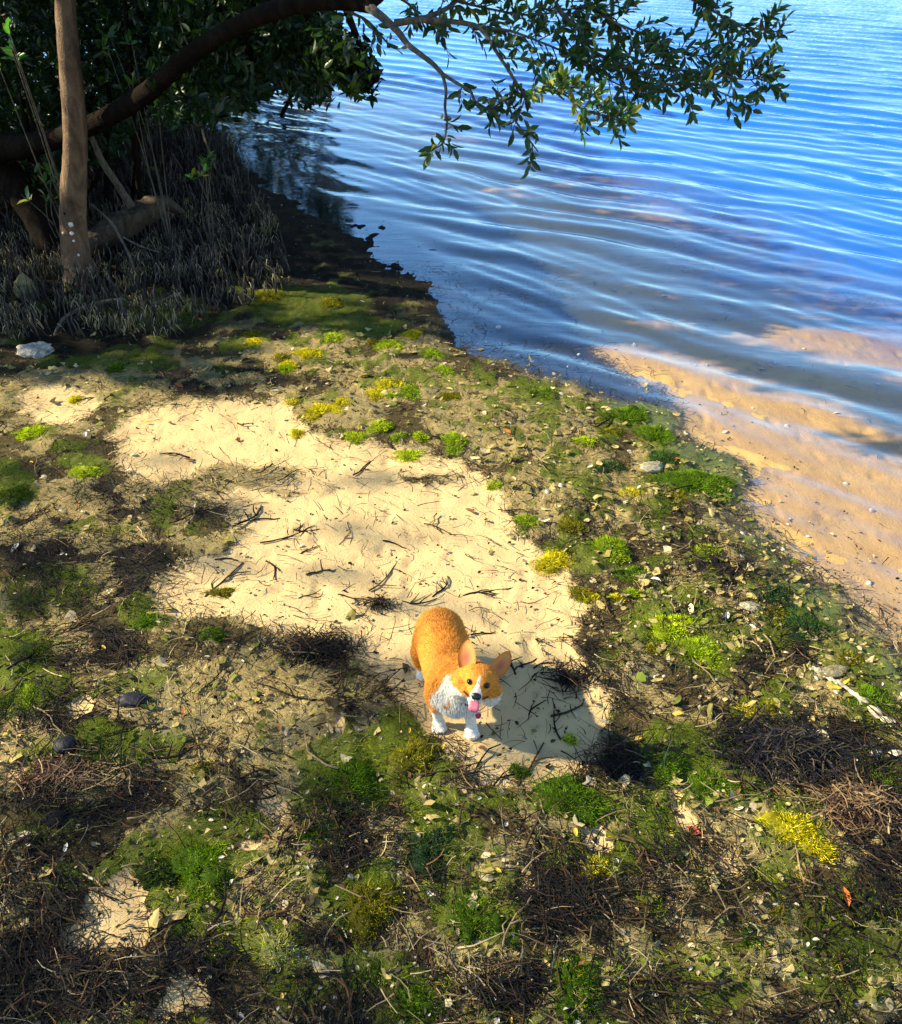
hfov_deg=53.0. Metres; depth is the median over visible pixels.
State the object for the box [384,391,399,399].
algae clump
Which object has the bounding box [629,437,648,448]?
twig
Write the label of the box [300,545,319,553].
twig
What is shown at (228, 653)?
twig
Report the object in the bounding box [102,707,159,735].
twig
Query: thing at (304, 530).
twig
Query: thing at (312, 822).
twig
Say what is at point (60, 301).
pencil root
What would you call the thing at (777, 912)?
algae clump
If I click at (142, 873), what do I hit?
algae clump
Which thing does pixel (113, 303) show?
pencil root
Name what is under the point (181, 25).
vine
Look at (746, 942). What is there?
algae clump
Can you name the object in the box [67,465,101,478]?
algae clump
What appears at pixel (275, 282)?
pencil root
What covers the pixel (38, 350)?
limestone lump
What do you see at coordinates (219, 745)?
twig
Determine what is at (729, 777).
twig
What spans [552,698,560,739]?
twig
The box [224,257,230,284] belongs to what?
pencil root
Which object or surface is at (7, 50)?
mangrove seedling
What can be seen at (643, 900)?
algae clump
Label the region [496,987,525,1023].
twig
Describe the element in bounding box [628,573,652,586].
algae clump
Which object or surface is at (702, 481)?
algae clump
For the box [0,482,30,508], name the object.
algae clump
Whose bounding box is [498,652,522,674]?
twig
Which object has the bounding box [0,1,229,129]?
mangrove bush
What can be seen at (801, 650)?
twig
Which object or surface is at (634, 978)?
twig
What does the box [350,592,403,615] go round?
seagrass heap
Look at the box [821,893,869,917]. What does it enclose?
twig
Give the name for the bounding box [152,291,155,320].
pencil root
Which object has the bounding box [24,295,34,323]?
pencil root
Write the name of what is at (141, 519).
twig
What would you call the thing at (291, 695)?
twig
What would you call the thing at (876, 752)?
limestone lump
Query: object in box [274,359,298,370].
algae clump
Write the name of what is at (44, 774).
seagrass heap
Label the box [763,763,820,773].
twig
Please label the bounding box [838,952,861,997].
twig
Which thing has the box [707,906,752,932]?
twig
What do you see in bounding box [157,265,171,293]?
pencil root
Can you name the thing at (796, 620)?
algae clump
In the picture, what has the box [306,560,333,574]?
twig
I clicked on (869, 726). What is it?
twig
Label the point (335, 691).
twig
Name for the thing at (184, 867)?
algae clump
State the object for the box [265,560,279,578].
twig
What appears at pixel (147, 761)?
algae clump
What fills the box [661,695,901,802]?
seagrass heap
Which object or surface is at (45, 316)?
pencil root
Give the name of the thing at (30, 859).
twig
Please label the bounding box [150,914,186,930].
twig
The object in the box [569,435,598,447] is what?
algae clump
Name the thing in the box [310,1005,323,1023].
twig
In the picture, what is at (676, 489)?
twig
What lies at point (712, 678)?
twig
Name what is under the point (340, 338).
algae clump
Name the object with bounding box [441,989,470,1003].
twig
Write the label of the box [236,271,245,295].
pencil root
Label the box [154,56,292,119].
mangrove bush
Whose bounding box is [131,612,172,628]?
algae clump
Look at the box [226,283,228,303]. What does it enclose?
pencil root
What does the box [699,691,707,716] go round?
twig
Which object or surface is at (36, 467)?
twig
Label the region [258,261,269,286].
pencil root
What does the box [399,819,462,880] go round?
algae clump
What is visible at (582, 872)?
algae clump
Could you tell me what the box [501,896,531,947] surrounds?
twig
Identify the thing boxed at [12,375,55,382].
twig
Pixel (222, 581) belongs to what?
twig
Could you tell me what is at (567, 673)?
seagrass heap
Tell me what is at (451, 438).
algae clump
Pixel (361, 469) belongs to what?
twig
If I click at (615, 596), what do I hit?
algae clump
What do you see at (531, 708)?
twig
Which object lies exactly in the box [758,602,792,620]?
algae clump
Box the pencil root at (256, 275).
[255,262,258,286]
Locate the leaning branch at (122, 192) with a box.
[89,136,134,208]
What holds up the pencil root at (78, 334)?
on the ground
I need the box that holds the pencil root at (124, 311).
[120,297,129,324]
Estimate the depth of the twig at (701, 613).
3.69 m
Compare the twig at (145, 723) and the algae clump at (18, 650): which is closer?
the twig at (145, 723)
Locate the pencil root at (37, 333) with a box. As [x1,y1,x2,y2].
[30,312,41,340]
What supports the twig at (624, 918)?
on the ground
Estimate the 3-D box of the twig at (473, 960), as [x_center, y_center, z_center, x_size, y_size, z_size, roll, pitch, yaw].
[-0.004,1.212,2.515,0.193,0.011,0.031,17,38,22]
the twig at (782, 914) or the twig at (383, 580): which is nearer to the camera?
the twig at (782, 914)
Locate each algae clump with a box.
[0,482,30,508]
[0,640,58,667]
[0,689,22,710]
[11,424,48,440]
[13,683,45,711]
[65,395,82,404]
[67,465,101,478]
[80,745,123,766]
[106,361,127,372]
[130,749,164,764]
[130,850,180,890]
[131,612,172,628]
[164,836,235,900]
[169,914,200,939]
[186,758,211,783]
[186,869,223,906]
[198,626,225,641]
[199,586,235,597]
[222,952,251,970]
[240,329,265,337]
[245,337,263,347]
[249,927,309,968]
[255,289,285,302]
[272,352,291,362]
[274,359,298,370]
[274,363,296,374]
[284,398,299,405]
[288,820,329,847]
[289,428,305,441]
[290,347,323,359]
[302,402,337,422]
[320,297,342,310]
[322,331,345,341]
[324,755,381,820]
[330,408,346,413]
[332,396,351,408]
[335,879,405,945]
[342,430,369,445]
[345,954,382,994]
[364,387,382,400]
[365,418,393,434]
[366,338,378,344]
[372,339,405,350]
[374,378,407,390]
[379,981,454,1023]
[380,733,440,781]
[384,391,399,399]
[387,432,408,443]
[390,448,426,461]
[397,384,421,399]
[399,329,423,340]
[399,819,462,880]
[410,431,430,441]
[421,348,443,358]
[433,364,455,380]
[437,390,462,400]
[440,431,468,454]
[443,889,508,947]
[486,477,505,489]
[505,761,533,779]
[512,512,540,528]
[528,386,559,400]
[528,548,578,575]
[530,769,614,827]
[550,946,604,1023]
[553,512,586,535]
[562,731,578,745]
[566,584,592,603]
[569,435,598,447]
[569,860,598,901]
[580,590,601,603]
[581,854,612,879]
[587,533,632,562]
[588,460,628,473]
[598,404,649,424]
[600,426,623,438]
[600,961,627,988]
[605,592,626,602]
[611,565,653,586]
[613,486,645,497]
[621,587,647,597]
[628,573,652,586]
[633,892,672,921]
[635,424,676,449]
[639,745,687,788]
[640,642,661,655]
[642,613,706,641]
[648,448,686,473]
[648,468,735,502]
[667,491,687,504]
[670,634,723,669]
[674,766,749,809]
[692,543,721,554]
[732,701,754,716]
[734,913,767,952]
[746,697,779,723]
[750,582,793,608]
[754,810,822,846]
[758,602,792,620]
[766,901,791,928]
[782,602,839,650]
[793,865,816,887]
[799,830,840,863]
[838,650,867,666]
[844,683,900,714]
[865,763,901,796]
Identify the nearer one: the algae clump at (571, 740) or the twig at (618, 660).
the algae clump at (571, 740)
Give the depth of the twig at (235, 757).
3.09 m
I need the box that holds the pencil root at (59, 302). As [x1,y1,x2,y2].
[56,289,60,313]
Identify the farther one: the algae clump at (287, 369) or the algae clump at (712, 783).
the algae clump at (287, 369)
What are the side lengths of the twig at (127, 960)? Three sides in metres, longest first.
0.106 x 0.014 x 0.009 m
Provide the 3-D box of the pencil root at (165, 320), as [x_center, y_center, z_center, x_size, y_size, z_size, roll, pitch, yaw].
[-1.862,-1.245,5.894,0.082,0.240,0.035,4,35,6]
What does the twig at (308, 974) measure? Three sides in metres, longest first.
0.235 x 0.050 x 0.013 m
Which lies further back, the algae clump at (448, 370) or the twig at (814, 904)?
the algae clump at (448, 370)
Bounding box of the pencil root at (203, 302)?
[201,290,205,313]
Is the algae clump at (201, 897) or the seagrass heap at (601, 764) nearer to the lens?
the algae clump at (201, 897)
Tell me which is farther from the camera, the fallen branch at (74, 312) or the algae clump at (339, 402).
the fallen branch at (74, 312)
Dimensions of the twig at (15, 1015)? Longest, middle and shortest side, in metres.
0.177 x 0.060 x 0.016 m
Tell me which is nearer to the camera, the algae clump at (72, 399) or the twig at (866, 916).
the twig at (866, 916)
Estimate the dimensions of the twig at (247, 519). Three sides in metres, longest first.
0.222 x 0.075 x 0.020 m
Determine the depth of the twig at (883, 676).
3.40 m
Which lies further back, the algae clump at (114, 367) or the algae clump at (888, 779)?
the algae clump at (114, 367)
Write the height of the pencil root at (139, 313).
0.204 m
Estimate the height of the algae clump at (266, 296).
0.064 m
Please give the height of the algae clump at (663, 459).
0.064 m
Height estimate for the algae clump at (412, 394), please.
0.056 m
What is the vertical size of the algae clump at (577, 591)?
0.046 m
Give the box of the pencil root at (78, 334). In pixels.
[71,314,80,336]
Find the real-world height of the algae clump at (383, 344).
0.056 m
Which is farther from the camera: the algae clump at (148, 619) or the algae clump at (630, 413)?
the algae clump at (630, 413)
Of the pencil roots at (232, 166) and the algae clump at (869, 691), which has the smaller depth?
the algae clump at (869, 691)
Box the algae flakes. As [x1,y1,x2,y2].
[0,323,901,1023]
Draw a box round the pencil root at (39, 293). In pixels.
[33,278,51,305]
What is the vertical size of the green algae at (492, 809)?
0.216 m
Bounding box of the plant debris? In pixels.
[0,166,901,1023]
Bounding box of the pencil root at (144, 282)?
[142,267,147,295]
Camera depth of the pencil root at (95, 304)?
6.07 m
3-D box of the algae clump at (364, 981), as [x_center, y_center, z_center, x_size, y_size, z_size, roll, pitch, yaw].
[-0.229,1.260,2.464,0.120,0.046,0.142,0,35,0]
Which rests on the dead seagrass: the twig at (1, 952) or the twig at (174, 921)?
the twig at (1, 952)
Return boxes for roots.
[0,114,287,304]
[0,194,288,340]
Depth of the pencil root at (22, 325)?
5.86 m
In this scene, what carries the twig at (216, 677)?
on the ground
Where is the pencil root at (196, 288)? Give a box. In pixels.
[193,279,198,296]
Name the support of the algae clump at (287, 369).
on the ground
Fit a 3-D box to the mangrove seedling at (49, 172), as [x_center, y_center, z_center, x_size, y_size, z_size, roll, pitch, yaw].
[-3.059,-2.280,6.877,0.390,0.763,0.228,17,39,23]
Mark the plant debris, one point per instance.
(570, 1010)
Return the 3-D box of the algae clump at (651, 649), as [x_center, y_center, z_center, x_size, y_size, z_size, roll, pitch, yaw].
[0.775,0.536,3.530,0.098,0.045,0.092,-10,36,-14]
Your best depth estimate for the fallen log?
7.06 m
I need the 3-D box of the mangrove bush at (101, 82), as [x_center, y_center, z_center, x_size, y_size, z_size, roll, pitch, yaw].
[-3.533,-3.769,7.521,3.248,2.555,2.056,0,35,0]
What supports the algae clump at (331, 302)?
on the ground
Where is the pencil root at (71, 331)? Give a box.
[64,308,73,335]
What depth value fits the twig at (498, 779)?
3.02 m
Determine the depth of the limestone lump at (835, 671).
3.41 m
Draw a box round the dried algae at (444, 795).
[0,251,901,1023]
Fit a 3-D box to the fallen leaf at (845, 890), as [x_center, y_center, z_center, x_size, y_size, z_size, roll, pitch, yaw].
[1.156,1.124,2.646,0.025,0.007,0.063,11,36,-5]
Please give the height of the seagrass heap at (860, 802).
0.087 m
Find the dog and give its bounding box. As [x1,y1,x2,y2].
[409,606,511,740]
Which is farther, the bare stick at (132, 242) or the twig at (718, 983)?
the bare stick at (132, 242)
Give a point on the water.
(809, 172)
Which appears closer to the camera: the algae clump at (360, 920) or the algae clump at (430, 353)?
the algae clump at (360, 920)
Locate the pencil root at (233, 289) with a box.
[226,273,240,305]
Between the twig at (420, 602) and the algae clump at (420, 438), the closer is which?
the twig at (420, 602)
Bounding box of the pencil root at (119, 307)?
[114,290,120,322]
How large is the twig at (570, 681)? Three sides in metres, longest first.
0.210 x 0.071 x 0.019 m
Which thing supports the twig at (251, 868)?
on the ground
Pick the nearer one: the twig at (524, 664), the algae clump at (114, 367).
the twig at (524, 664)
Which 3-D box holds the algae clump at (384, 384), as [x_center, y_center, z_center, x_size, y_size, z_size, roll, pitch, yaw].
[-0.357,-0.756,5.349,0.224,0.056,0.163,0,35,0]
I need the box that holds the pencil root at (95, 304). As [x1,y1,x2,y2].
[91,289,97,319]
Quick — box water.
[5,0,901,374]
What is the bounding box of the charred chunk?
[46,809,68,828]
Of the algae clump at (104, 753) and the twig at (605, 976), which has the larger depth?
the algae clump at (104, 753)
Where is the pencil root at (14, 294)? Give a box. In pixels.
[7,276,22,308]
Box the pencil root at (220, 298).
[218,283,221,312]
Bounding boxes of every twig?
[0,670,34,699]
[0,827,9,851]
[0,833,31,871]
[0,943,28,963]
[0,950,32,979]
[5,980,20,1023]
[6,639,43,669]
[11,909,61,944]
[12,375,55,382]
[18,846,40,908]
[31,458,41,476]
[31,600,45,616]
[32,706,65,747]
[33,979,88,1020]
[81,978,121,1004]
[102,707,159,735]
[103,638,128,666]
[111,724,137,777]
[113,954,151,965]
[117,768,132,794]
[124,551,161,575]
[127,801,164,819]
[130,514,152,523]
[143,740,196,760]
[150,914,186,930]
[161,452,189,457]
[169,510,209,523]
[171,1012,191,1023]
[187,743,239,770]
[193,736,212,765]
[201,780,222,796]
[201,876,226,942]
[204,562,250,596]
[205,665,233,686]
[213,738,226,753]
[214,557,238,560]
[217,376,237,399]
[219,651,240,671]
[229,728,249,760]
[231,505,261,527]
[233,763,268,778]
[236,852,275,880]
[236,900,307,929]
[241,793,275,804]
[243,724,283,735]
[244,736,290,757]
[250,518,279,520]
[257,463,272,472]
[257,683,320,700]
[257,905,276,938]
[260,523,306,542]
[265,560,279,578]
[268,1014,303,1023]
[276,800,299,855]
[280,971,356,986]
[282,523,318,531]
[283,800,317,838]
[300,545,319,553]
[304,732,338,768]
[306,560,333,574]
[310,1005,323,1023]
[324,910,352,940]
[325,918,346,966]
[326,960,352,1023]
[330,668,341,695]
[333,932,354,950]
[335,885,400,897]
[338,794,358,830]
[341,821,392,863]
[347,700,361,713]
[353,460,374,475]
[353,668,400,704]
[357,975,369,999]
[368,564,396,590]
[383,540,406,548]
[403,592,437,603]
[409,735,430,779]
[410,475,452,480]
[415,758,476,799]
[416,760,481,780]
[417,936,477,965]
[432,575,448,596]
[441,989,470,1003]
[455,960,494,1018]
[458,800,473,839]
[463,589,496,596]
[467,467,489,473]
[468,631,495,635]
[475,587,512,593]
[475,744,500,776]
[493,769,522,785]
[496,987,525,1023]
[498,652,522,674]
[499,937,562,984]
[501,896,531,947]
[515,658,536,669]
[517,742,557,786]
[521,834,599,872]
[523,785,564,848]
[528,700,545,719]
[533,659,555,667]
[543,667,591,682]
[550,698,583,716]
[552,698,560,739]
[556,944,564,994]
[560,535,587,549]
[575,616,614,626]
[592,587,611,616]
[592,975,615,978]
[597,409,611,426]
[598,903,650,919]
[599,643,624,661]
[603,984,650,1007]
[605,837,655,872]
[627,847,689,869]
[627,902,679,933]
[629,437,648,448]
[629,965,650,1011]
[644,933,657,990]
[651,971,721,994]
[660,484,693,496]
[662,608,681,629]
[667,540,692,554]
[672,973,731,998]
[678,683,732,706]
[689,607,717,626]
[692,660,729,702]
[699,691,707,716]
[700,781,776,801]
[701,624,730,627]
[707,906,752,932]
[721,769,753,789]
[723,772,762,795]
[728,564,738,581]
[732,672,747,697]
[740,850,756,878]
[752,902,784,924]
[754,995,838,1023]
[763,633,775,673]
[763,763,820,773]
[779,773,821,785]
[789,646,812,654]
[790,844,821,885]
[801,915,823,940]
[807,899,819,929]
[808,873,852,915]
[813,922,848,937]
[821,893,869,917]
[828,891,864,937]
[829,913,865,928]
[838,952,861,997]
[851,901,896,925]
[856,673,892,682]
[857,723,901,732]
[860,722,901,738]
[865,752,901,766]
[866,738,884,772]
[882,940,901,958]
[885,948,901,968]
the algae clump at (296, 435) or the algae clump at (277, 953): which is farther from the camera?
the algae clump at (296, 435)
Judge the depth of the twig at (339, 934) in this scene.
2.53 m
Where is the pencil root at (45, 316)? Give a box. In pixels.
[43,304,46,325]
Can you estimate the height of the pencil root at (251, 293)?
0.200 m
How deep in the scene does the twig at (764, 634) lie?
3.50 m
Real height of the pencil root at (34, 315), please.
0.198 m
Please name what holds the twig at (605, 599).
on the ground
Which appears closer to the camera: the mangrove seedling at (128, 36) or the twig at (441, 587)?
the twig at (441, 587)
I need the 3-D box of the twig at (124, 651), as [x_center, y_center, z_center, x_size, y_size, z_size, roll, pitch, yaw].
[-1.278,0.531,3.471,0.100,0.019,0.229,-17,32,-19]
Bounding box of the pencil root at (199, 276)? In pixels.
[192,261,205,289]
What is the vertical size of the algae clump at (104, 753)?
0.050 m
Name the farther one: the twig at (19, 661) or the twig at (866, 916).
the twig at (19, 661)
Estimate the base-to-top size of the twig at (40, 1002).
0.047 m
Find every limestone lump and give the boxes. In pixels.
[16,341,54,358]
[640,461,663,473]
[739,601,760,611]
[817,664,848,678]
[869,748,882,756]
[888,749,901,760]
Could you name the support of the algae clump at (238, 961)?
on the ground
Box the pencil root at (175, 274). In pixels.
[175,260,176,288]
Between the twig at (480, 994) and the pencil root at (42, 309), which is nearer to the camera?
the twig at (480, 994)
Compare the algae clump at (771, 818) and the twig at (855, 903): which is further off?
the algae clump at (771, 818)
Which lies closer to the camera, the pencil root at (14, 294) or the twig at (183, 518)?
the twig at (183, 518)
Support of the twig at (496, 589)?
on the ground
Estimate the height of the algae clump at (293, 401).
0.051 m
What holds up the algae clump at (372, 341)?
on the ground
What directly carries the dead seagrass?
on the ground
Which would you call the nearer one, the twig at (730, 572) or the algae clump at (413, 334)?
the twig at (730, 572)
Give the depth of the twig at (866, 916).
2.60 m
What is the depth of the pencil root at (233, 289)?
6.30 m
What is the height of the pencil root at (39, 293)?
0.252 m
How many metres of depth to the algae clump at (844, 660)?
3.48 m
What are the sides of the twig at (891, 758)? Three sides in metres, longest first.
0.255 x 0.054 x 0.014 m
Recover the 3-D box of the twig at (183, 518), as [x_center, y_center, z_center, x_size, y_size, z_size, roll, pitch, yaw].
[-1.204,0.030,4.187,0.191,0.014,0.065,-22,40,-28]
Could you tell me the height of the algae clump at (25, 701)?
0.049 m
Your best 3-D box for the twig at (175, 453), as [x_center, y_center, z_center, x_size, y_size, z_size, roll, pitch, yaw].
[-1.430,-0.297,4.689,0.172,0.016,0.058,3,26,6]
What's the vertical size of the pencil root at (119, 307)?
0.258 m
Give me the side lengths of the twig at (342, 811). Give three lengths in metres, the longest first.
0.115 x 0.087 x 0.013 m
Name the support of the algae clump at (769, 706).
on the ground
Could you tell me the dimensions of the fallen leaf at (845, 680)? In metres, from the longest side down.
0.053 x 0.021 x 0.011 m
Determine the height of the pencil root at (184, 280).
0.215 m
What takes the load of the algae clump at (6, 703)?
on the ground
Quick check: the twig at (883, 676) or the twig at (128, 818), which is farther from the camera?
the twig at (883, 676)
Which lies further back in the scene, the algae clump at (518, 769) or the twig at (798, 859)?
the algae clump at (518, 769)
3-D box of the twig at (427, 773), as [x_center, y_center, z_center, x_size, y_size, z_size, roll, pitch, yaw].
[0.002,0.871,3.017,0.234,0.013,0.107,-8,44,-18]
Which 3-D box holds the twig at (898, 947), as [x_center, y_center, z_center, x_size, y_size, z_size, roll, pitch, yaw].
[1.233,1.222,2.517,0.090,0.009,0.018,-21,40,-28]
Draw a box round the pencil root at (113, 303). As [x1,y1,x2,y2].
[110,291,120,315]
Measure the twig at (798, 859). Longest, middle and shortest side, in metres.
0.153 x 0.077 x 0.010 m
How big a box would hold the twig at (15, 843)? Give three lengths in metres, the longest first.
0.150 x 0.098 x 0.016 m
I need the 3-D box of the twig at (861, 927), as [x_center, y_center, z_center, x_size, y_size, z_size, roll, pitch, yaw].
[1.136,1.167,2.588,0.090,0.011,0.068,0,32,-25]
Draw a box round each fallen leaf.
[324,723,333,735]
[672,711,682,714]
[687,825,700,835]
[827,684,840,688]
[841,676,849,683]
[841,886,850,905]
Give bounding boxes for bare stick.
[92,204,136,275]
[123,236,158,252]
[149,293,175,307]
[188,100,215,167]
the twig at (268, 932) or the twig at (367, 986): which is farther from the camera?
the twig at (268, 932)
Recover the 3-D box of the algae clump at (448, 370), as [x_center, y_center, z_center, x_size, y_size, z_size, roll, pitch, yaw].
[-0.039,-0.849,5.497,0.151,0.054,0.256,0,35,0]
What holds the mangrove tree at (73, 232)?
on the ground
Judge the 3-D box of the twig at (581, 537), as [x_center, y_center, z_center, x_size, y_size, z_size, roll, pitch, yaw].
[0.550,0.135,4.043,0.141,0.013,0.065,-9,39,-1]
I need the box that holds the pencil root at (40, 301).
[35,291,49,307]
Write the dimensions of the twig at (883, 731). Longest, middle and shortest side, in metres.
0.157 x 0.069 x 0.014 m
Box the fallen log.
[88,195,184,258]
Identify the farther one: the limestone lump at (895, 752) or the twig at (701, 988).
the limestone lump at (895, 752)
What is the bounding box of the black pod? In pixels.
[116,691,149,707]
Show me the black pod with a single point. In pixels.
(131, 699)
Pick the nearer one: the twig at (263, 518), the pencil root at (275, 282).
the twig at (263, 518)
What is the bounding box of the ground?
[0,84,901,1023]
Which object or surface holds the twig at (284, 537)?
on the ground
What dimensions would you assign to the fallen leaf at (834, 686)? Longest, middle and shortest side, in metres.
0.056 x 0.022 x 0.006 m
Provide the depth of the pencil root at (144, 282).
6.47 m
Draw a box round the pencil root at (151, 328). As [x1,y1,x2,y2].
[140,307,155,334]
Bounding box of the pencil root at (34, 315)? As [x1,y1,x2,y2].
[30,300,36,327]
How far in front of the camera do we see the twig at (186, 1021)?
2.35 m
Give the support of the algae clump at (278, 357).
on the ground
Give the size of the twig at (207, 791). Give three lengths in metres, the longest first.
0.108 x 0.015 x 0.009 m
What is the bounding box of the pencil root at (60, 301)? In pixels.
[54,288,67,311]
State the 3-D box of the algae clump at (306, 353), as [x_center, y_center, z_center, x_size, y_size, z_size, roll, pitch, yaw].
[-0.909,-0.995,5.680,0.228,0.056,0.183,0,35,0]
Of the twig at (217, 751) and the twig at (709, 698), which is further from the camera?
the twig at (709, 698)
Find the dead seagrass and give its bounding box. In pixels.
[0,254,901,1023]
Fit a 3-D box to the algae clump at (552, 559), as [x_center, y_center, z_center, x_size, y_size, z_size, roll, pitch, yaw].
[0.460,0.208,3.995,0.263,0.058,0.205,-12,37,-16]
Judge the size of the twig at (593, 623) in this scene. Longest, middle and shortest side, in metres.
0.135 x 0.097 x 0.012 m
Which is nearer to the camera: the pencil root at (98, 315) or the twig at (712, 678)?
the twig at (712, 678)
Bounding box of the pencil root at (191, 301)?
[189,286,192,315]
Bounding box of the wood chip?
[8,831,30,848]
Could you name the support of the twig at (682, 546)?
on the ground
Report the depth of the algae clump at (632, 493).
4.42 m
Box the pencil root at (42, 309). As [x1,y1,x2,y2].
[32,290,51,318]
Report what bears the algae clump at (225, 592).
on the ground
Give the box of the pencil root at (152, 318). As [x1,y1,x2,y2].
[150,309,153,326]
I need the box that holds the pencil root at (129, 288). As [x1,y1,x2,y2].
[124,276,133,299]
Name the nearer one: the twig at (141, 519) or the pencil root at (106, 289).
the twig at (141, 519)
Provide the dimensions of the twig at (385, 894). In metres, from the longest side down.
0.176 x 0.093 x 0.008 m
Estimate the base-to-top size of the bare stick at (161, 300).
0.051 m
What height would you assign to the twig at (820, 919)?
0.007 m
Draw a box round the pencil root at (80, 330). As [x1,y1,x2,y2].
[74,319,85,338]
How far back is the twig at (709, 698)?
3.29 m
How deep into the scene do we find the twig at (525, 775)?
3.09 m
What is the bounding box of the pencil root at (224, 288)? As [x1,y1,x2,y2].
[222,272,224,302]
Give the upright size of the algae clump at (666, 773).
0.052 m
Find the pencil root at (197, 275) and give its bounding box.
[196,260,198,292]
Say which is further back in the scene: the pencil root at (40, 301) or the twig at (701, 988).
the pencil root at (40, 301)
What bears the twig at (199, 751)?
on the ground
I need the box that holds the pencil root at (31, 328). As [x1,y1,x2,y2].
[23,319,35,338]
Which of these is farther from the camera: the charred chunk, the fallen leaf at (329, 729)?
the fallen leaf at (329, 729)
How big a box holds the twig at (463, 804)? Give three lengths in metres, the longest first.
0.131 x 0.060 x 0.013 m
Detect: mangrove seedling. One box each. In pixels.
[0,17,59,218]
[17,162,60,237]
[96,24,171,248]
[185,151,215,248]
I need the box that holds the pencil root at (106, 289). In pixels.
[103,273,110,307]
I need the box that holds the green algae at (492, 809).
[0,263,901,1023]
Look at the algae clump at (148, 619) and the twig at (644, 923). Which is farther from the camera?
the algae clump at (148, 619)
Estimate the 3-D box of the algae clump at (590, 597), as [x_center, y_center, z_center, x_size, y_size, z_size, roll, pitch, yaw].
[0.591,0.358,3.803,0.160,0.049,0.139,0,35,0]
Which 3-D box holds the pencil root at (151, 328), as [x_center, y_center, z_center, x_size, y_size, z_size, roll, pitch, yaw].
[-1.963,-1.233,5.881,0.093,0.215,0.027,7,36,10]
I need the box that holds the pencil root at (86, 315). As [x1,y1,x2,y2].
[84,303,89,325]
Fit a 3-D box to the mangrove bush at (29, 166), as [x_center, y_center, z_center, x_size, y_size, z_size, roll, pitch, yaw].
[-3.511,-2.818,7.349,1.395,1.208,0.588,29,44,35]
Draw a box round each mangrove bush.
[0,0,171,232]
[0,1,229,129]
[0,90,61,215]
[136,0,348,136]
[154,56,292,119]
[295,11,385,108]
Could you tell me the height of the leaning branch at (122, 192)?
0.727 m
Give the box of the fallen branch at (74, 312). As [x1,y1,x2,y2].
[53,297,123,335]
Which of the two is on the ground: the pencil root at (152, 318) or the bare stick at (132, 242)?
the pencil root at (152, 318)
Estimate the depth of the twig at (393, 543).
4.09 m
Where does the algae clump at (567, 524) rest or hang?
on the ground
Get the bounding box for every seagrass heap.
[0,930,170,1023]
[3,740,131,810]
[232,620,381,674]
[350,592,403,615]
[531,651,606,705]
[550,731,674,799]
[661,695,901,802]
[776,760,901,860]
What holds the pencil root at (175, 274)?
on the ground
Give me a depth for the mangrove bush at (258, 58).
5.84 m
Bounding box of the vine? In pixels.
[178,4,187,44]
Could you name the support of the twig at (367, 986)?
on the ground
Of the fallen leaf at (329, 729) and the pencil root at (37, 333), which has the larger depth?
the pencil root at (37, 333)
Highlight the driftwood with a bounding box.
[810,665,897,726]
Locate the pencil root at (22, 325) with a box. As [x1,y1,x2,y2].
[17,311,28,336]
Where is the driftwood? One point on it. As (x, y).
(850, 690)
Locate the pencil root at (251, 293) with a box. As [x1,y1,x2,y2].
[247,277,252,305]
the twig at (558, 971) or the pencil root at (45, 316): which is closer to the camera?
the twig at (558, 971)
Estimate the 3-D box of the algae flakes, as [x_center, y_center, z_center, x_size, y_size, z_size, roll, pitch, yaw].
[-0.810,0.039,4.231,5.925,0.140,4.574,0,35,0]
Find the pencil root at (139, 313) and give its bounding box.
[138,300,142,325]
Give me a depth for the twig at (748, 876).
2.74 m
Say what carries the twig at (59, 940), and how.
on the ground
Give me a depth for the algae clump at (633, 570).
3.90 m
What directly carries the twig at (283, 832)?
on the ground
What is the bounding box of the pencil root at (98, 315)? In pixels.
[97,297,99,329]
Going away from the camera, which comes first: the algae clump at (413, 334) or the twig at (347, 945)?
the twig at (347, 945)
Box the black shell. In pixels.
[53,736,76,753]
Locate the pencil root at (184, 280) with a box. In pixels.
[183,269,187,291]
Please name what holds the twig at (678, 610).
on the ground
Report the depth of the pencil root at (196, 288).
6.42 m
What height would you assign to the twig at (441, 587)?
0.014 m
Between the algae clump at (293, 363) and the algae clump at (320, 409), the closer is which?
the algae clump at (320, 409)
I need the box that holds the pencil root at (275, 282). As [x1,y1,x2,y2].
[274,269,276,292]
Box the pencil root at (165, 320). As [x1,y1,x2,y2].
[157,304,171,333]
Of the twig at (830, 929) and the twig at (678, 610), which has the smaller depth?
the twig at (830, 929)
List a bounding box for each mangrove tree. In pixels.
[0,0,795,178]
[0,161,60,260]
[55,0,97,282]
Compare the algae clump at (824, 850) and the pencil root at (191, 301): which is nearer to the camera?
the algae clump at (824, 850)
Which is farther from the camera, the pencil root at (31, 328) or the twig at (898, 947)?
the pencil root at (31, 328)
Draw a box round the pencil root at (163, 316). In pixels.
[162,298,167,332]
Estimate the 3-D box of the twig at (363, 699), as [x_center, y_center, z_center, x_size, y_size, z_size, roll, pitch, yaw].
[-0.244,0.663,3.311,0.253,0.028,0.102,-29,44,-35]
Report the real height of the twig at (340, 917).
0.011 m
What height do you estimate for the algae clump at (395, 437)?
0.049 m
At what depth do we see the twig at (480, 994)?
2.39 m
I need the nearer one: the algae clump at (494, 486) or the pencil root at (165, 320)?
the algae clump at (494, 486)
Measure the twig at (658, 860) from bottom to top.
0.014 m

